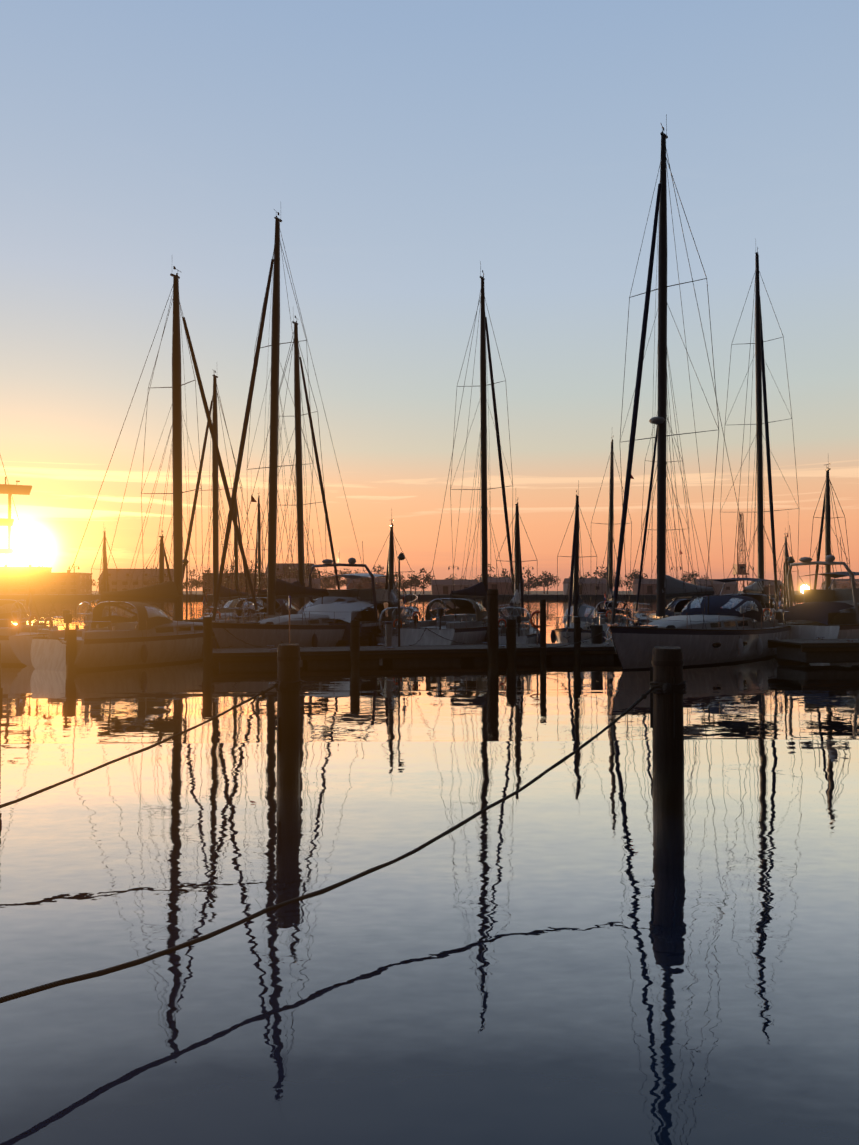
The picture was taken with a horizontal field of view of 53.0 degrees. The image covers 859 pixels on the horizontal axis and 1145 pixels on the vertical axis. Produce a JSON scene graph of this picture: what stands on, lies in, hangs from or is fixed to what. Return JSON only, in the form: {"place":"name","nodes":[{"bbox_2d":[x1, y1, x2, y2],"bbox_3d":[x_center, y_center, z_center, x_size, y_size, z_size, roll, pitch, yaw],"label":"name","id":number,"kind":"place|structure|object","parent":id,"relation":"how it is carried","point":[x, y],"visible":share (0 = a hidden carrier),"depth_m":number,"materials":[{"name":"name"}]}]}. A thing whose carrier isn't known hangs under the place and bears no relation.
{"place":"outdoors","nodes":[
{"label":"outdoors","id":0,"kind":"place"},
{"bbox_2d":[0,564,51,593],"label":"building","id":1,"kind":"structure","parent":0,"point":[12,571],"depth_m":308.45,"materials":[{"name":"grey concrete"}]},
{"bbox_2d":[16,570,92,593],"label":"building","id":2,"kind":"structure","parent":0,"point":[68,587],"depth_m":287.12,"materials":[{"name":"brick"}]},
{"bbox_2d":[98,569,173,593],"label":"building","id":3,"kind":"structure","parent":0,"point":[117,579],"depth_m":292.42,"materials":[{"name":"grey concrete"}]},
{"bbox_2d":[203,573,265,593],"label":"building","id":4,"kind":"structure","parent":0,"point":[223,578],"depth_m":309.97,"materials":[{"name":"brick"}]},
{"bbox_2d":[265,563,314,581],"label":"building","id":5,"kind":"structure","parent":0,"point":[279,567],"depth_m":312.01,"materials":[{"name":"grey concrete"}]},
{"bbox_2d":[0,591,803,599],"bbox_3d":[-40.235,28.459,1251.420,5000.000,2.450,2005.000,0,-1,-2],"label":"shore ground","id":6,"kind":"structure","parent":0,"point":[532,595],"depth_m":251.06,"materials":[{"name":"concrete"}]},
{"bbox_2d":[0,570,20,593],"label":"tree","id":7,"kind":"object","parent":6,"relation":"on","point":[8,583],"visible":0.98,"depth_m":264.68,"materials":[{"name":"green plant"}]},
{"bbox_2d":[28,564,60,594],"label":"tree","id":8,"kind":"object","parent":6,"relation":"on","point":[37,582],"visible":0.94,"depth_m":259.84,"materials":[{"name":"green plant"}]},
{"bbox_2d":[79,574,98,593],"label":"tree","id":9,"kind":"object","parent":6,"relation":"on","point":[88,583],"visible":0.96,"depth_m":268.06,"materials":[{"name":"green plant"}]},
{"bbox_2d":[183,569,204,594],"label":"tree","id":10,"kind":"object","parent":6,"relation":"on","point":[192,581],"visible":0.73,"depth_m":259.41,"materials":[{"name":"green plant"}]},
{"bbox_2d":[190,567,224,593],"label":"tree","id":11,"kind":"object","parent":6,"relation":"on","point":[208,577],"visible":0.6,"depth_m":271.26,"materials":[{"name":"green plant"}]},
{"bbox_2d":[210,568,233,588],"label":"tree","id":12,"kind":"object","parent":6,"relation":"on","point":[230,582],"visible":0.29,"depth_m":283.28,"materials":[{"name":"green plant"}]},
{"bbox_2d":[223,565,243,589],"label":"tree","id":13,"kind":"object","parent":6,"relation":"on","point":[232,587],"visible":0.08,"depth_m":291.36,"materials":[{"name":"green plant"}]},
{"bbox_2d":[238,560,266,588],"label":"tree","id":14,"kind":"object","parent":6,"relation":"on","point":[252,573],"visible":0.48,"depth_m":266.16,"materials":[{"name":"green plant"}]},
{"bbox_2d":[263,564,296,588],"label":"tree","id":15,"kind":"object","parent":6,"relation":"on","point":[284,572],"visible":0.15,"depth_m":277.43,"materials":[{"name":"green plant"}]},
{"bbox_2d":[276,566,296,579],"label":"tree","id":16,"kind":"object","parent":6,"relation":"on","point":[290,574],"visible":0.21,"depth_m":273.11,"materials":[{"name":"green plant"}]},
{"bbox_2d":[293,563,330,584],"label":"tree","id":17,"kind":"object","parent":6,"relation":"on","point":[314,570],"visible":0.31,"depth_m":268.95,"materials":[{"name":"green plant"}]},
{"bbox_2d":[304,564,322,577],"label":"tree","id":18,"kind":"object","parent":6,"relation":"on","point":[314,573],"visible":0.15,"depth_m":274.63,"materials":[{"name":"green plant"}]},
{"bbox_2d":[322,576,341,588],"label":"tree","id":19,"kind":"object","parent":6,"relation":"on","point":[329,586],"visible":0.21,"depth_m":276.38,"materials":[{"name":"green plant"}]},
{"bbox_2d":[323,570,343,588],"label":"tree","id":20,"kind":"object","parent":6,"relation":"on","point":[328,581],"visible":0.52,"depth_m":274.19,"materials":[{"name":"green plant"}]},
{"bbox_2d":[330,567,358,586],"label":"tree","id":21,"kind":"object","parent":6,"relation":"on","point":[344,581],"visible":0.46,"depth_m":267.35,"materials":[{"name":"green plant"}]},
{"bbox_2d":[354,570,375,581],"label":"tree","id":22,"kind":"object","parent":6,"relation":"on","point":[365,579],"visible":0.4,"depth_m":261.84,"materials":[{"name":"green plant"}]},
{"bbox_2d":[373,565,397,578],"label":"tree","id":23,"kind":"object","parent":6,"relation":"on","point":[379,573],"visible":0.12,"depth_m":277.94,"materials":[{"name":"green plant"}]},
{"bbox_2d":[394,573,407,588],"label":"tree","id":24,"kind":"object","parent":6,"relation":"on","point":[396,575],"visible":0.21,"depth_m":300.81,"materials":[{"name":"green plant"}]},
{"bbox_2d":[400,574,419,593],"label":"tree","id":25,"kind":"object","parent":6,"relation":"on","point":[405,582],"visible":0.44,"depth_m":270.32,"materials":[{"name":"green plant"}]},
{"bbox_2d":[407,576,427,593],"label":"tree","id":26,"kind":"object","parent":6,"relation":"on","point":[413,580],"visible":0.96,"depth_m":265.40,"materials":[{"name":"green plant"}]},
{"bbox_2d":[408,568,434,593],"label":"tree","id":27,"kind":"object","parent":6,"relation":"on","point":[424,579],"visible":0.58,"depth_m":302.82,"materials":[{"name":"green plant"}]},
{"bbox_2d":[474,564,496,581],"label":"tree","id":28,"kind":"object","parent":6,"relation":"on","point":[489,575],"visible":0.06,"depth_m":295.23,"materials":[{"name":"green plant"}]},
{"bbox_2d":[494,568,510,576],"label":"tree","id":29,"kind":"object","parent":6,"relation":"on","point":[503,575],"visible":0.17,"depth_m":295.94,"materials":[{"name":"green plant"}]},
{"bbox_2d":[524,579,537,593],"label":"tree","id":30,"kind":"object","parent":6,"relation":"on","point":[526,587],"visible":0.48,"depth_m":293.39,"materials":[{"name":"green plant"}]},
{"bbox_2d":[522,569,543,593],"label":"tree","id":31,"kind":"object","parent":6,"relation":"on","point":[528,575],"visible":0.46,"depth_m":289.77,"materials":[{"name":"green plant"}]},
{"bbox_2d":[533,571,556,593],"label":"tree","id":32,"kind":"object","parent":6,"relation":"on","point":[550,578],"visible":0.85,"depth_m":295.48,"materials":[{"name":"green plant"}]},
{"bbox_2d":[538,572,560,593],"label":"tree","id":33,"kind":"object","parent":6,"relation":"on","point":[550,583],"visible":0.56,"depth_m":302.37,"materials":[{"name":"green plant"}]},
{"bbox_2d":[281,577,858,594],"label":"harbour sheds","id":34,"kind":"object","parent":6,"relation":"on","point":[444,587],"visible":0.44,"depth_m":261.46,"materials":[{"name":"tile"}]},
{"bbox_2d":[580,572,595,577],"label":"tree","id":35,"kind":"object","parent":6,"relation":"on","point":[585,575],"visible":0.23,"depth_m":269.13,"materials":[{"name":"green plant"}]},
{"bbox_2d":[593,567,615,581],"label":"tree","id":36,"kind":"object","parent":6,"relation":"on","point":[604,574],"visible":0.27,"depth_m":291.24,"materials":[{"name":"green plant"}]},
{"bbox_2d":[612,578,623,587],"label":"tree","id":37,"kind":"object","parent":6,"relation":"on","point":[619,582],"visible":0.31,"depth_m":284.12,"materials":[{"name":"green plant"}]},
{"bbox_2d":[627,571,639,590],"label":"tree","id":38,"kind":"object","parent":6,"relation":"on","point":[630,586],"visible":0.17,"depth_m":287.49,"materials":[{"name":"green plant"}]},
{"bbox_2d":[622,569,647,585],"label":"tree","id":39,"kind":"object","parent":6,"relation":"on","point":[627,583],"visible":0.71,"depth_m":279.29,"materials":[{"name":"green plant"}]},
{"bbox_2d":[682,570,707,582],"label":"tree","id":40,"kind":"object","parent":6,"relation":"on","point":[685,575],"visible":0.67,"depth_m":275.64,"materials":[{"name":"green plant"}]},
{"bbox_2d":[732,514,748,587],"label":"tower","id":41,"kind":"structure","parent":6,"relation":"on","point":[738,566],"depth_m":422.19,"materials":[{"name":"metal"}]},
{"bbox_2d":[0,600,858,1144],"bbox_3d":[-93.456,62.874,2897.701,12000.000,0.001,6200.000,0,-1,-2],"label":"water","id":42,"kind":"structure","parent":0,"point":[588,944],"depth_m":7.32,"materials":[{"name":"liquid"}]},
{"bbox_2d":[0,643,2,766],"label":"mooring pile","id":43,"kind":"object","parent":42,"relation":"in","point":[1,699],"visible":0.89,"depth_m":13.16,"materials":[{"name":"brown wood"}]},
{"bbox_2d":[0,477,31,613],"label":"harbour tower","id":44,"kind":"structure","parent":42,"relation":"on","point":[18,490],"depth_m":91.22,"materials":[{"name":"concrete"}]},
{"bbox_2d":[0,455,69,665],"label":"yacht","id":45,"kind":"object","parent":42,"relation":"on","point":[16,639],"visible":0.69,"depth_m":31.26,"materials":[{"name":"white"}]},
{"bbox_2d":[66,629,76,671],"bbox_3d":[-11.874,3.184,28.565,0.344,2.605,0.331,0,-1,-2],"label":"mooring post","id":46,"kind":"object","parent":42,"relation":"on","point":[71,638],"visible":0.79,"depth_m":28.45,"materials":[{"name":"brown wood"}]},
{"bbox_2d":[83,531,119,625],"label":"yacht","id":47,"kind":"object","parent":42,"relation":"on","point":[104,567],"visible":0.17,"depth_m":68.71,"materials":[{"name":"white"}]},
{"bbox_2d":[115,530,173,621],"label":"yacht","id":48,"kind":"object","parent":42,"relation":"on","point":[160,576],"visible":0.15,"depth_m":45.24,"materials":[{"name":"white"}]},
{"bbox_2d":[26,266,263,671],"bbox_3d":[-10.149,-4.328,33.693,3.785,16.393,11.209,-1,-2,30],"label":"sailboat","id":49,"kind":"object","parent":42,"relation":"on","point":[151,636],"visible":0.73,"depth_m":32.08,"materials":[{"name":"beige"}]},
{"bbox_2d":[33,557,368,646],"bbox_3d":[-15.732,1.486,37.178,26.102,4.338,2.490,0,-1,-7],"label":"pontoon","id":50,"kind":"object","parent":42,"relation":"on","point":[341,643],"visible":0.15,"depth_m":37.85,"materials":[{"name":"brown wood"}]},
{"bbox_2d":[202,617,212,668],"bbox_3d":[-7.627,3.019,29.594,0.350,2.979,0.336,0,-1,-2],"label":"mooring post","id":51,"kind":"object","parent":42,"relation":"on","point":[207,648],"visible":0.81,"depth_m":29.48,"materials":[{"name":"brown wood"}]},
{"bbox_2d":[172,369,275,622],"bbox_3d":[-11.369,-3.695,47.550,3.655,15.694,10.036,-2,-1,18],"label":"yacht","id":52,"kind":"object","parent":42,"relation":"on","point":[228,593],"visible":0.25,"depth_m":46.68,"materials":[{"name":"white"}]},
{"bbox_2d":[205,473,252,614],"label":"yacht","id":53,"kind":"object","parent":42,"relation":"on","point":[236,547],"visible":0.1,"depth_m":63.23,"materials":[{"name":"white"}]},
{"bbox_2d":[246,493,276,612],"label":"yacht","id":54,"kind":"object","parent":42,"relation":"on","point":[259,541],"visible":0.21,"depth_m":74.26,"materials":[{"name":"white"}]},
{"bbox_2d":[201,316,339,622],"bbox_3d":[-7.019,-4.732,42.670,4.016,17.436,11.577,-1,-1,23],"label":"yacht","id":55,"kind":"object","parent":42,"relation":"on","point":[262,595],"visible":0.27,"depth_m":43.48,"materials":[{"name":"white"}]},
{"bbox_2d":[275,643,301,786],"bbox_3d":[-1.963,2.567,11.961,0.392,3.151,0.381,1,-1,-32],"label":"mooring pile","id":56,"kind":"object","parent":42,"relation":"in","point":[288,688],"visible":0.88,"depth_m":11.84,"materials":[{"name":"brown wood"}]},
{"bbox_2d":[0,685,277,807],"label":"mooring rope","id":57,"kind":"object","parent":56,"relation":"attached to","point":[262,692],"visible":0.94,"depth_m":10.02,"materials":[{"name":"black fabric"}]},
{"bbox_2d":[209,212,370,647],"bbox_3d":[-5.575,-5.995,38.371,4.190,19.864,12.209,-1,-1,29],"label":"white yacht","id":58,"kind":"object","parent":42,"relation":"on","point":[312,630],"visible":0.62,"depth_m":36.27,"materials":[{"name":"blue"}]},
{"bbox_2d":[350,620,359,665],"bbox_3d":[-2.663,3.126,30.784,0.362,2.814,0.360,1,-1,-30],"label":"mooring post","id":59,"kind":"object","parent":42,"relation":"in","point":[354,643],"visible":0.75,"depth_m":30.66,"materials":[{"name":"brown wood"}]},
{"bbox_2d":[298,529,418,646],"bbox_3d":[-2.850,1.056,43.231,4.318,5.970,11.610,0,-1,19],"label":"motor cruiser","id":60,"kind":"object","parent":42,"relation":"on","point":[369,606],"visible":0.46,"depth_m":39.49,"materials":[{"name":"white plastic"}]},
{"bbox_2d":[371,518,420,645],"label":"yacht","id":61,"kind":"object","parent":42,"relation":"on","point":[392,613],"visible":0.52,"depth_m":39.76,"materials":[{"name":"white"}]},
{"bbox_2d":[400,261,520,645],"bbox_3d":[2.210,-5.679,41.628,3.857,19.373,11.409,0,-1,28],"label":"yacht","id":62,"kind":"object","parent":42,"relation":"on","point":[466,623],"visible":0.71,"depth_m":41.28,"materials":[{"name":"white"}]},
{"bbox_2d":[487,589,498,662],"bbox_3d":[2.349,2.585,32.005,0.457,3.947,0.433,0,-1,-2],"label":"mooring post","id":63,"kind":"object","parent":42,"relation":"on","point":[492,630],"visible":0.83,"depth_m":31.85,"materials":[{"name":"brown wood"}]},
{"bbox_2d":[212,552,794,667],"bbox_3d":[8.691,1.441,35.015,34.000,4.338,2.490,0,-1,-14],"label":"pontoon","id":64,"kind":"object","parent":42,"relation":"on","point":[595,649],"visible":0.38,"depth_m":31.98,"materials":[{"name":"brown wood"}]},
{"bbox_2d":[223,627,259,646],"bbox_3d":[-7.254,2.370,32.903,2.131,0.917,0.080,-1,-1,27],"label":"mooring line","id":65,"kind":"object","parent":64,"relation":"on","point":[239,639],"visible":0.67,"depth_m":32.86,"materials":[{"name":"fabric"}]},
{"bbox_2d":[426,628,474,644],"bbox_3d":[0.978,2.637,35.724,0.063,0.598,3.433,1,-2,-42],"label":"mooring line","id":66,"kind":"object","parent":64,"relation":"on","point":[447,639],"visible":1,"depth_m":36.05,"materials":[{"name":"fabric"}]},
{"bbox_2d":[530,627,610,647],"bbox_3d":[5.028,2.278,30.750,0.073,1.030,4.753,1,-1,-31],"label":"mooring line","id":67,"kind":"object","parent":64,"relation":"on","point":[572,643],"visible":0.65,"depth_m":30.64,"materials":[{"name":"fabric"}]},
{"bbox_2d":[506,619,516,662],"bbox_3d":[3.052,3.155,32.161,0.400,2.814,0.397,0,-1,-2],"label":"mooring post","id":68,"kind":"object","parent":42,"relation":"in","point":[511,641],"visible":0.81,"depth_m":32.02,"materials":[{"name":"brown wood"}]},
{"bbox_2d":[496,502,539,643],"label":"yacht","id":69,"kind":"object","parent":42,"relation":"on","point":[526,633],"visible":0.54,"depth_m":40.09,"materials":[{"name":"black"}]},
{"bbox_2d":[540,599,545,661],"bbox_3d":[4.282,2.787,32.466,0.252,3.562,0.249,0,-1,-2],"label":"mooring post","id":70,"kind":"object","parent":42,"relation":"on","point":[542,629],"visible":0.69,"depth_m":32.38,"materials":[{"name":"brown wood"}]},
{"bbox_2d":[574,617,580,660],"bbox_3d":[5.621,3.135,32.780,0.267,2.878,0.271,-1,-1,35],"label":"mooring post","id":71,"kind":"object","parent":42,"relation":"on","point":[577,638],"visible":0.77,"depth_m":32.69,"materials":[{"name":"brown wood"}]},
{"bbox_2d":[550,480,605,642],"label":"yacht","id":72,"kind":"object","parent":42,"relation":"on","point":[565,634],"visible":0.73,"depth_m":42.02,"materials":[{"name":"black"}]},
{"bbox_2d":[589,435,637,637],"bbox_3d":[10.895,-2.281,51.452,3.116,13.001,8.363,1,-1,8],"label":"yacht","id":73,"kind":"object","parent":42,"relation":"on","point":[603,612],"visible":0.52,"depth_m":51.57,"materials":[{"name":"black"}]},
{"bbox_2d":[649,646,686,811],"bbox_3d":[2.953,2.517,10.652,0.444,3.196,0.444,1,-1,-31],"label":"mooring pile","id":74,"kind":"object","parent":42,"relation":"in","point":[668,683],"visible":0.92,"depth_m":10.51,"materials":[{"name":"brown wood"}]},
{"bbox_2d":[0,687,654,1002],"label":"rope","id":75,"kind":"object","parent":74,"relation":"attached to","point":[13,996],"visible":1,"depth_m":6.32,"materials":[{"name":"black fabric"}]},
{"bbox_2d":[633,411,731,625],"bbox_3d":[13.777,-3.610,49.339,3.643,15.529,10.195,-1,-1,-12],"label":"yacht","id":76,"kind":"object","parent":42,"relation":"on","point":[677,607],"visible":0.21,"depth_m":49.86,"materials":[{"name":"blue"}]},
{"bbox_2d":[604,114,790,669],"bbox_3d":[10.275,-6.511,33.377,4.524,20.733,13.409,-1,-1,42],"label":"white yacht","id":77,"kind":"object","parent":42,"relation":"on","point":[710,631],"visible":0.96,"depth_m":31.19,"materials":[{"name":"blue"}]},
{"bbox_2d":[718,247,798,621],"bbox_3d":[17.389,-7.028,45.908,4.556,22.185,13.330,-1,-1,31],"label":"yacht","id":78,"kind":"object","parent":42,"relation":"on","point":[753,590],"visible":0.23,"depth_m":46.70,"materials":[{"name":"white"}]},
{"bbox_2d":[773,533,798,608],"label":"yacht","id":79,"kind":"object","parent":42,"relation":"on","point":[786,554],"visible":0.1,"depth_m":70.91,"materials":[{"name":"black"}]},
{"bbox_2d":[767,637,858,662],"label":"pontoon","id":80,"kind":"object","parent":42,"relation":"on","point":[818,650],"visible":1,"depth_m":30.47,"materials":[{"name":"brown wood"}]},
{"bbox_2d":[775,525,858,638],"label":"motor cruiser","id":81,"kind":"object","parent":42,"relation":"on","point":[828,613],"visible":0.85,"depth_m":36.22,"materials":[{"name":"white"}]},
{"bbox_2d":[809,463,850,588],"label":"yacht","id":82,"kind":"object","parent":42,"relation":"on","point":[827,527],"visible":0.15,"depth_m":44.43,"materials":[{"name":"black"}]},
{"bbox_3d":[30.830,3.648,56.149,44.330,0.804,2.490,0,-1,-9],"label":"pontoon","id":83,"kind":"object","parent":42,"relation":"on","visible":0},
{"bbox_2d":[800,585,809,602],"bbox_3d":[22.941,2.120,52.623,0.540,2.731,0.540,0,-1,-2],"label":"light","id":84,"kind":"object","parent":83,"relation":"on","point":[802,587],"visible":0.44,"depth_m":52.53,"materials":[{"name":"grey paint"}]},
{"bbox_2d":[0,0,858,590],"label":"sky","id":85,"kind":"structure","parent":0,"point":[399,148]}
]}

